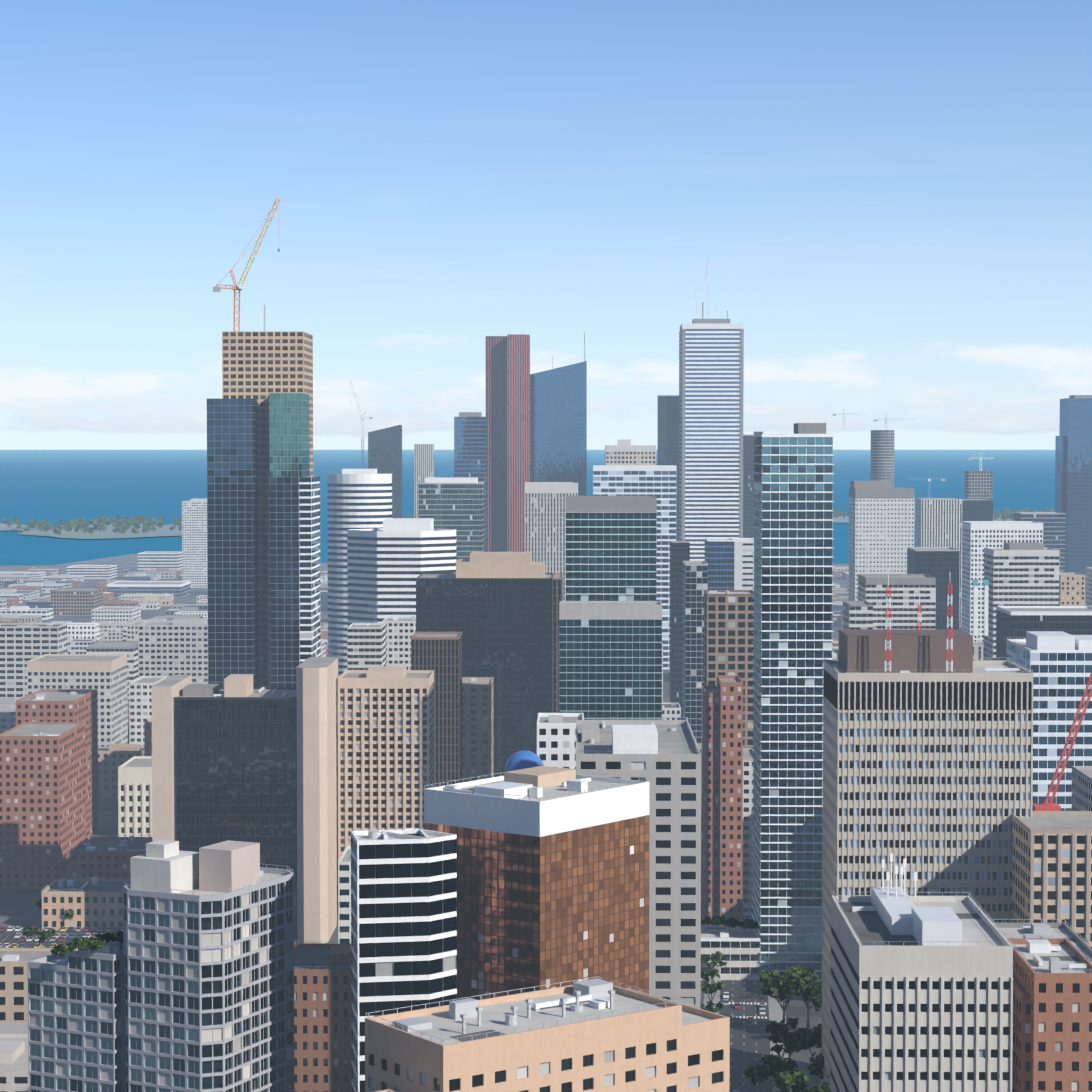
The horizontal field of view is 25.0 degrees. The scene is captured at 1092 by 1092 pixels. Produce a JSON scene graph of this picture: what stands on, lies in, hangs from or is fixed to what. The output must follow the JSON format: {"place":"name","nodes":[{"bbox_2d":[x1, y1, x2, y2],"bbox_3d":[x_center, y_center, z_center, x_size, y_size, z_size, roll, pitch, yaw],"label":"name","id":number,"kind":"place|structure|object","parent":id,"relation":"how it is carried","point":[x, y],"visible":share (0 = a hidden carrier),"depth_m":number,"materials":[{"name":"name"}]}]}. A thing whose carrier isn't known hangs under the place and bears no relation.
{"place":"outdoors","nodes":[
{"label":"outdoors","id":0,"kind":"place"},
{"bbox_2d":[0,722,85,888],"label":"building","id":1,"kind":"structure","parent":0,"point":[42,805],"depth_m":956.16,"materials":[{"name":"brick"}]},
{"bbox_2d":[28,953,67,1091],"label":"apartment building","id":2,"kind":"structure","parent":0,"point":[47,1027],"depth_m":467.15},
{"bbox_2d":[15,688,97,837],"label":"building","id":3,"kind":"structure","parent":0,"point":[61,705],"depth_m":1079.95,"materials":[{"name":"brick"}]},
{"bbox_2d":[50,588,102,615],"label":"building","id":4,"kind":"structure","parent":0,"point":[75,601],"depth_m":2509.06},
{"bbox_2d":[27,654,127,745],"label":"building","id":5,"kind":"structure","parent":0,"point":[105,675],"depth_m":1255.40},
{"bbox_2d":[67,565,116,578],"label":"building","id":6,"kind":"structure","parent":0,"point":[97,571],"depth_m":3210.20,"materials":[{"name":"white paint"}]},
{"bbox_2d":[70,835,151,878],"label":"building","id":7,"kind":"structure","parent":0,"point":[103,857],"depth_m":922.93,"materials":[{"name":"concrete"}]},
{"bbox_2d":[86,641,137,700],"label":"building","id":8,"kind":"structure","parent":0,"point":[129,649],"depth_m":1606.34,"materials":[{"name":"concrete"}]},
{"bbox_2d":[92,606,140,621],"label":"building","id":9,"kind":"structure","parent":0,"point":[116,613],"depth_m":2358.40,"materials":[{"name":"concrete"}]},
{"bbox_2d":[129,676,166,746],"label":"building","id":10,"kind":"structure","parent":0,"point":[140,706],"depth_m":1305.56,"materials":[{"name":"concrete"}]},
{"bbox_2d":[107,581,190,597],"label":"building","id":11,"kind":"structure","parent":0,"point":[178,589],"depth_m":2808.75,"materials":[{"name":"white paint"}]},
{"bbox_2d":[138,552,181,570],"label":"building","id":12,"kind":"structure","parent":0,"point":[159,560],"depth_m":3358.86,"materials":[{"name":"white paint"}]},
{"bbox_2d":[182,498,207,587],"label":"building","id":13,"kind":"structure","parent":0,"point":[194,544],"depth_m":3006.24,"materials":[{"name":"concrete"}]},
{"bbox_2d":[123,840,294,1091],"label":"apartment tower","id":14,"kind":"structure","parent":0,"point":[208,951],"depth_m":457.95,"materials":[{"name":"concrete"}]},
{"bbox_2d":[299,476,320,663],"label":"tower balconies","id":15,"kind":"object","parent":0,"point":[309,568],"visible":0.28,"depth_m":1042.09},
{"bbox_2d":[327,469,391,675],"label":"building","id":16,"kind":"structure","parent":0,"point":[359,498],"depth_m":1504.91,"materials":[{"name":"white paint"}]},
{"bbox_2d":[347,623,385,669],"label":"building","id":17,"kind":"structure","parent":0,"point":[366,646],"depth_m":1252.51,"materials":[{"name":"concrete"}]},
{"bbox_2d":[368,432,401,517],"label":"building","id":18,"kind":"structure","parent":0,"point":[384,452],"depth_m":2698.97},
{"bbox_2d":[382,616,415,669],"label":"building","id":19,"kind":"structure","parent":0,"point":[400,631],"depth_m":1302.28,"materials":[{"name":"concrete"}]},
{"bbox_2d":[347,518,455,625],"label":"building","id":20,"kind":"structure","parent":0,"point":[390,561],"depth_m":1353.77,"materials":[{"name":"white paint"}]},
{"bbox_2d":[414,444,433,517],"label":"building","id":21,"kind":"structure","parent":0,"point":[423,461],"depth_m":2598.72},
{"bbox_2d":[0,554,848,1087],"bbox_3d":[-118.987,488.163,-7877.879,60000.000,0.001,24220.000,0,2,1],"label":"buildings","id":22,"kind":"structure","parent":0,"point":[16,908],"depth_m":1129.79,"materials":[{"name":"concrete"}]},
{"bbox_2d":[0,928,117,947],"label":"parking lot","id":23,"kind":"structure","parent":22,"relation":"on","point":[10,939],"depth_m":860.65,"materials":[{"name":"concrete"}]},
{"bbox_2d":[0,926,122,947],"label":"parked cars","id":24,"kind":"object","parent":23,"relation":"on","point":[63,936],"visible":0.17,"depth_m":860.64,"materials":[{"name":"paint"}]},
{"bbox_2d":[41,877,130,930],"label":"building","id":25,"kind":"structure","parent":22,"relation":"on","point":[94,903],"depth_m":874.21,"materials":[{"name":"concrete"}]},
{"bbox_2d":[67,940,123,1091],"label":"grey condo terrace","id":26,"kind":"structure","parent":22,"relation":"on","point":[95,987],"depth_m":462.69,"materials":[{"name":"glass"}]},
{"bbox_2d":[50,930,122,961],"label":"terrace shrubs","id":27,"kind":"object","parent":26,"relation":"on","point":[96,943],"visible":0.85,"depth_m":460.58,"materials":[{"name":"green plant"}]},
{"bbox_2d":[118,756,151,836],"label":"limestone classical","id":28,"kind":"object","parent":22,"relation":"on","point":[135,796],"visible":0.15,"depth_m":1005.30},
{"bbox_2d":[151,675,191,841],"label":"black glass slab pier","id":29,"kind":"structure","parent":22,"relation":"on","point":[165,692],"depth_m":849.75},
{"bbox_2d":[207,399,257,686],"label":"tower glass","id":30,"kind":"object","parent":22,"relation":"on","point":[232,525],"visible":0.52,"depth_m":1040.78,"materials":[{"name":"glass"}]},
{"bbox_2d":[174,674,297,941],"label":"office building","id":31,"kind":"structure","parent":22,"relation":"on","point":[235,757],"depth_m":853.46,"materials":[{"name":"glass"}]},
{"bbox_2d":[222,331,312,686],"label":"tower under construction","id":32,"kind":"structure","parent":22,"relation":"on","point":[259,366],"depth_m":1053.89,"materials":[{"name":"concrete"}]},
{"bbox_2d":[213,197,280,330],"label":"tower crane","id":33,"kind":"object","parent":32,"relation":"on","point":[216,288],"visible":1,"depth_m":1057.35,"materials":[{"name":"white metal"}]},
{"bbox_2d":[269,477,299,686],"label":"skyscraper","id":34,"kind":"structure","parent":22,"relation":"on","point":[284,573],"depth_m":1040.95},
{"bbox_2d":[269,393,309,476],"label":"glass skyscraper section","id":35,"kind":"object","parent":22,"relation":"on","point":[289,425],"visible":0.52,"depth_m":1044.64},
{"bbox_2d":[296,657,337,943],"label":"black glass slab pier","id":36,"kind":"structure","parent":22,"relation":"on","point":[317,795],"depth_m":850.70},
{"bbox_2d":[338,666,433,860],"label":"beige apartments","id":37,"kind":"structure","parent":22,"relation":"on","point":[385,744],"depth_m":882.61,"materials":[{"name":"concrete"}]},
{"bbox_2d":[351,829,429,1091],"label":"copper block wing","id":38,"kind":"structure","parent":22,"relation":"on","point":[390,919],"depth_m":455.19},
{"bbox_2d":[0,583,838,1021],"bbox_3d":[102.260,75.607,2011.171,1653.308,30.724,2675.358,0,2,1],"label":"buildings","id":39,"kind":"structure","parent":22,"relation":"on","point":[12,985],"depth_m":677.66,"materials":[{"name":"concrete"}]},
{"bbox_2d":[0,573,842,1091],"bbox_3d":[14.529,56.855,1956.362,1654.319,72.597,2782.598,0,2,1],"label":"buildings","id":40,"kind":"structure","parent":22,"relation":"on","point":[172,647],"depth_m":1406.17,"materials":[{"name":"concrete"}]},
{"bbox_2d":[0,569,842,943],"bbox_3d":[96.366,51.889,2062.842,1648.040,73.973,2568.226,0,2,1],"label":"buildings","id":41,"kind":"structure","parent":22,"relation":"on","point":[22,645],"depth_m":1351.77,"materials":[{"name":"concrete"}]},
{"bbox_2d":[386,828,456,1007],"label":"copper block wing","id":42,"kind":"structure","parent":22,"relation":"on","point":[442,914],"depth_m":458.82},
{"bbox_2d":[0,567,848,1091],"bbox_3d":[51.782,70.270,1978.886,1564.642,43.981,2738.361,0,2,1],"label":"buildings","id":43,"kind":"structure","parent":22,"relation":"on","point":[322,1017],"depth_m":612.14,"materials":[{"name":"brick"}]},
{"bbox_2d":[0,574,848,1033],"bbox_3d":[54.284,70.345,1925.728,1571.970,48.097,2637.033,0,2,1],"label":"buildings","id":44,"kind":"structure","parent":22,"relation":"on","point":[6,714],"depth_m":2072.87,"materials":[{"name":"concrete"}]},
{"bbox_2d":[411,632,462,786],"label":"building","id":45,"kind":"structure","parent":22,"relation":"on","point":[439,654],"depth_m":1002.10,"materials":[{"name":"brown metal"}]},
{"bbox_2d":[67,591,838,719],"bbox_3d":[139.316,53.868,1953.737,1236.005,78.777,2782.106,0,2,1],"label":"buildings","id":46,"kind":"structure","parent":22,"relation":"on","point":[84,630],"depth_m":1852.49,"materials":[{"name":"white paint"}]},
{"bbox_2d":[98,575,842,798],"bbox_3d":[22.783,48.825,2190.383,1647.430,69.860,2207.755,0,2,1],"label":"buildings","id":47,"kind":"structure","parent":22,"relation":"on","point":[478,723],"depth_m":1088.26,"materials":[{"name":"grey concrete"}]},
{"bbox_2d":[416,552,552,776],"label":"office tower","id":48,"kind":"structure","parent":22,"relation":"on","point":[495,608],"depth_m":1151.23,"materials":[{"name":"glass"}]},
{"bbox_2d":[0,577,982,659],"bbox_3d":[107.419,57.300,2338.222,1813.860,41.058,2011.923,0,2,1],"label":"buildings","id":49,"kind":"structure","parent":22,"relation":"on","point":[977,646],"depth_m":2410.35,"materials":[{"name":"concrete"}]},
{"bbox_2d":[486,336,506,551],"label":"skyscraper","id":50,"kind":"structure","parent":22,"relation":"on","point":[496,421],"depth_m":2258.81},
{"bbox_2d":[507,334,529,551],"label":"skyscraper","id":51,"kind":"structure","parent":22,"relation":"on","point":[518,411],"depth_m":2246.45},
{"bbox_2d":[365,976,681,1091],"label":"tan brick block","id":52,"kind":"structure","parent":22,"relation":"on","point":[631,1041],"depth_m":346.11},
{"bbox_2d":[460,990,614,1033],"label":"rooftop vents","id":53,"kind":"object","parent":52,"relation":"on","point":[600,1003],"visible":0.96,"depth_m":351.68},
{"bbox_2d":[424,766,648,999],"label":"office building","id":54,"kind":"structure","parent":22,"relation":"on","point":[552,875],"depth_m":478.33,"materials":[{"name":"glass"}]},
{"bbox_2d":[552,573,562,712],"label":"building","id":55,"kind":"structure","parent":22,"relation":"on","point":[557,588],"depth_m":1151.33,"materials":[{"name":"brown metal"}]},
{"bbox_2d":[530,376,586,495],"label":"skyscraper","id":56,"kind":"structure","parent":22,"relation":"on","point":[558,428],"depth_m":2395.45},
{"bbox_2d":[537,713,583,768],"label":"building","id":57,"kind":"structure","parent":22,"relation":"on","point":[556,739],"depth_m":650.70,"materials":[{"name":"white paint"}]},
{"bbox_2d":[337,817,821,1091],"bbox_3d":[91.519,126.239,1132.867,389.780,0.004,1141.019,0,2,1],"label":"roadway","id":58,"kind":"structure","parent":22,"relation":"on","point":[747,1040],"depth_m":728.72,"materials":[{"name":"asphalt"}]},
{"bbox_2d":[703,590,753,747],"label":"building","id":59,"kind":"structure","parent":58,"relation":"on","point":[728,631],"depth_m":1099.74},
{"bbox_2d":[717,675,742,919],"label":"building","id":60,"kind":"structure","parent":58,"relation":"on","point":[730,688],"depth_m":851.49,"materials":[{"name":"brick"}]},
{"bbox_2d":[742,748,752,914],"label":"building","id":61,"kind":"structure","parent":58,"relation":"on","point":[747,903],"depth_m":902.17,"materials":[{"name":"concrete"}]},
{"bbox_2d":[559,601,661,719],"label":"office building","id":62,"kind":"structure","parent":22,"relation":"on","point":[610,659],"depth_m":975.38,"materials":[{"name":"glass"}]},
{"bbox_2d":[564,496,657,600],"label":"office tower","id":63,"kind":"structure","parent":22,"relation":"on","point":[611,549],"depth_m":998.57,"materials":[{"name":"glass"}]},
{"bbox_2d":[575,717,700,1008],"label":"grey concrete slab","id":64,"kind":"structure","parent":22,"relation":"on","point":[664,756],"depth_m":561.43,"materials":[{"name":"white concrete"}]},
{"bbox_2d":[627,988,729,1091],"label":"tan brick block","id":65,"kind":"structure","parent":22,"relation":"on","point":[705,1051],"depth_m":358.86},
{"bbox_2d":[670,541,689,719],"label":"building","id":66,"kind":"structure","parent":22,"relation":"on","point":[679,552],"depth_m":1400.06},
{"bbox_2d":[682,561,707,798],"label":"building","id":67,"kind":"structure","parent":22,"relation":"on","point":[695,579],"depth_m":1200.27,"materials":[{"name":"glass"}]},
{"bbox_2d":[702,686,719,919],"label":"building","id":68,"kind":"structure","parent":22,"relation":"on","point":[710,802],"depth_m":853.96,"materials":[{"name":"brick"}]},
{"bbox_2d":[679,319,743,560],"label":"skyscraper","id":69,"kind":"structure","parent":22,"relation":"on","point":[711,368],"depth_m":2293.98,"materials":[{"name":"white paint"}]},
{"bbox_2d":[705,538,733,589],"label":"building","id":70,"kind":"structure","parent":22,"relation":"on","point":[719,556],"depth_m":1498.45,"materials":[{"name":"glass"}]},
{"bbox_2d":[701,920,759,979],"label":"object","id":71,"kind":"structure","parent":22,"relation":"on","point":[739,948],"depth_m":793.30,"materials":[{"name":"paint"}]},
{"bbox_2d":[732,538,753,590],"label":"building","id":72,"kind":"structure","parent":22,"relation":"on","point":[743,563],"depth_m":1498.73,"materials":[{"name":"white paint"}]},
{"bbox_2d":[703,980,789,1091],"bbox_3d":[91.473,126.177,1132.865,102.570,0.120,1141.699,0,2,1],"label":"street pavements","id":73,"kind":"structure","parent":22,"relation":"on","point":[775,1012],"depth_m":750.18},
{"bbox_2d":[700,951,794,1091],"bbox_3d":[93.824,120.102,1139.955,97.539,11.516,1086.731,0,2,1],"label":"street trees","id":74,"kind":"object","parent":73,"relation":"on","point":[711,973],"visible":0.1,"depth_m":742.58,"materials":[{"name":"green plant"}]},
{"bbox_2d":[743,432,762,537],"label":"skyscraper","id":75,"kind":"structure","parent":22,"relation":"on","point":[748,485],"depth_m":2395.69,"materials":[{"name":"glass"}]},
{"bbox_2d":[744,965,829,1091],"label":"trees","id":76,"kind":"object","parent":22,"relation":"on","point":[786,1074],"visible":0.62,"depth_m":665.66,"materials":[{"name":"green plant"}]},
{"bbox_2d":[751,423,834,980],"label":"skyscraper","id":77,"kind":"structure","parent":22,"relation":"on","point":[793,532],"depth_m":789.83,"materials":[{"name":"glass"}]},
{"bbox_2d":[843,601,872,628],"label":"building","id":78,"kind":"structure","parent":22,"relation":"on","point":[857,614],"depth_m":1198.54,"materials":[{"name":"concrete"}]},
{"bbox_2d":[830,887,1012,1091],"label":"office block","id":79,"kind":"structure","parent":22,"relation":"on","point":[933,1012],"depth_m":400.87,"materials":[{"name":"concrete"}]},
{"bbox_2d":[821,629,1032,1084],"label":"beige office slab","id":80,"kind":"structure","parent":22,"relation":"on","point":[927,766],"depth_m":609.96,"materials":[{"name":"concrete"}]},
{"bbox_2d":[907,547,959,628],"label":"building","id":81,"kind":"structure","parent":22,"relation":"on","point":[940,565],"depth_m":1596.94,"materials":[{"name":"glass"}]},
{"bbox_2d":[965,471,991,499],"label":"building","id":82,"kind":"structure","parent":22,"relation":"on","point":[978,484],"depth_m":2432.20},
{"bbox_2d":[983,542,1059,659],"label":"building","id":83,"kind":"structure","parent":22,"relation":"on","point":[1021,573],"depth_m":1496.52,"materials":[{"name":"concrete"}]},
{"bbox_2d":[1012,979,1030,1091],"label":"building","id":84,"kind":"structure","parent":22,"relation":"on","point":[1021,1041],"depth_m":424.38,"materials":[{"name":"brick"}]},
{"bbox_2d":[1007,935,1091,1091],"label":"brick block","id":85,"kind":"structure","parent":22,"relation":"on","point":[1053,977],"depth_m":420.78,"materials":[{"name":"brick"}]},
{"bbox_2d":[993,919,1091,961],"bbox_3d":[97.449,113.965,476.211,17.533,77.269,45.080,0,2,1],"label":"roof","id":86,"kind":"structure","parent":85,"relation":"attached to","point":[1043,930],"depth_m":490.12,"materials":[{"name":"concrete"}]},
{"bbox_2d":[1011,811,1091,948],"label":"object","id":87,"kind":"structure","parent":22,"relation":"on","point":[1051,864],"depth_m":585.20,"materials":[{"name":"concrete"}]},
{"bbox_2d":[1055,436,1064,512],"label":"building","id":88,"kind":"structure","parent":22,"relation":"on","point":[1059,473],"depth_m":2307.50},
{"bbox_2d":[1032,671,1091,810],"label":"crane","id":89,"kind":"object","parent":22,"relation":"on","point":[1049,806],"visible":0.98,"depth_m":773.51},
{"bbox_2d":[1059,572,1084,605],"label":"building","id":90,"kind":"structure","parent":22,"relation":"on","point":[1071,589],"depth_m":1496.25,"materials":[{"name":"beige concrete"}]},
{"bbox_2d":[1059,395,1091,605],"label":"blue tower","id":91,"kind":"structure","parent":22,"relation":"on","point":[1076,421],"depth_m":2291.69,"materials":[{"name":"glass"}]},
{"bbox_2d":[1072,766,1091,810],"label":"building","id":92,"kind":"structure","parent":22,"relation":"on","point":[1081,788],"depth_m":717.17,"materials":[{"name":"concrete"}]},
{"bbox_2d":[418,477,483,560],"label":"building","id":93,"kind":"structure","parent":0,"point":[457,503],"depth_m":1799.58,"materials":[{"name":"glass"}]},
{"bbox_2d":[454,412,486,551],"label":"building","id":94,"kind":"structure","parent":0,"point":[469,444],"depth_m":2197.54,"materials":[{"name":"glass"}]},
{"bbox_2d":[0,515,1013,538],"bbox_3d":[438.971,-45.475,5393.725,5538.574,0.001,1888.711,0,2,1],"label":"island","id":95,"kind":"structure","parent":0,"point":[165,530],"depth_m":4934.96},
{"bbox_2d":[2,507,1054,536],"bbox_3d":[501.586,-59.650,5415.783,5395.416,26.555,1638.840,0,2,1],"label":"island trees","id":96,"kind":"object","parent":95,"relation":"on","point":[85,528],"visible":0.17,"depth_m":5091.09,"materials":[{"name":"green plant"}]},
{"bbox_2d":[0,450,1054,565],"bbox_3d":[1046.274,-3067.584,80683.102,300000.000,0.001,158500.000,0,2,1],"label":"lake water","id":97,"kind":"structure","parent":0,"point":[53,487],"depth_m":11696.78,"materials":[{"name":"liquid"}]},
{"bbox_2d":[0,0,1091,449],"label":"sky","id":98,"kind":"structure","parent":0,"point":[890,200],"materials":[{"name":"blue"}]},
{"bbox_2d":[525,482,577,600],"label":"building","id":99,"kind":"structure","parent":0,"point":[545,521],"depth_m":1899.02,"materials":[{"name":"concrete"}]},
{"bbox_2d":[605,440,655,464],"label":"building","id":100,"kind":"structure","parent":0,"point":[624,452],"depth_m":2095.83,"materials":[{"name":"concrete"}]},
{"bbox_2d":[593,465,676,668],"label":"building","id":101,"kind":"structure","parent":0,"point":[658,482],"depth_m":1897.23,"materials":[{"name":"white paint"}]},
{"bbox_2d":[657,395,678,540],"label":"skyscraper","id":102,"kind":"structure","parent":0,"point":[668,433],"depth_m":2494.18,"materials":[{"name":"glass"}]},
{"bbox_2d":[839,853,919,945],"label":"rooftop antennas","id":103,"kind":"object","parent":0,"point":[868,925],"visible":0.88,"depth_m":425.57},
{"bbox_2d":[849,481,914,600],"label":"building","id":104,"kind":"structure","parent":0,"point":[881,525],"depth_m":1696.22,"materials":[{"name":"concrete"}]},
{"bbox_2d":[870,430,893,487],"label":"round tower under construction","id":105,"kind":"structure","parent":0,"point":[882,455],"depth_m":2693.45},
{"bbox_2d":[858,574,935,628],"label":"building","id":106,"kind":"structure","parent":0,"point":[906,589],"depth_m":1397.94,"materials":[{"name":"concrete"}]},
{"bbox_2d":[915,498,961,623],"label":"building","id":107,"kind":"structure","parent":0,"point":[938,522],"depth_m":2294.59,"materials":[{"name":"concrete"}]},
{"bbox_2d":[962,499,992,520],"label":"building","id":108,"kind":"structure","parent":0,"point":[977,509],"depth_m":2393.26,"materials":[{"name":"glass"}]},
{"bbox_2d":[962,521,1042,641],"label":"building","id":109,"kind":"structure","parent":0,"point":[978,537],"depth_m":1796.09,"materials":[{"name":"white paint"}]},
{"bbox_2d":[1014,512,1065,572],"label":"building","id":110,"kind":"structure","parent":0,"point":[1054,528],"depth_m":1993.89,"materials":[{"name":"glass"}]},
{"bbox_2d":[996,606,1091,659],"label":"building","id":111,"kind":"structure","parent":0,"point":[1013,622],"depth_m":1147.52,"materials":[{"name":"glass"}]},
{"bbox_2d":[1006,631,1091,810],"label":"building","id":112,"kind":"structure","parent":0,"point":[1059,663],"depth_m":798.96,"materials":[{"name":"white paint"}]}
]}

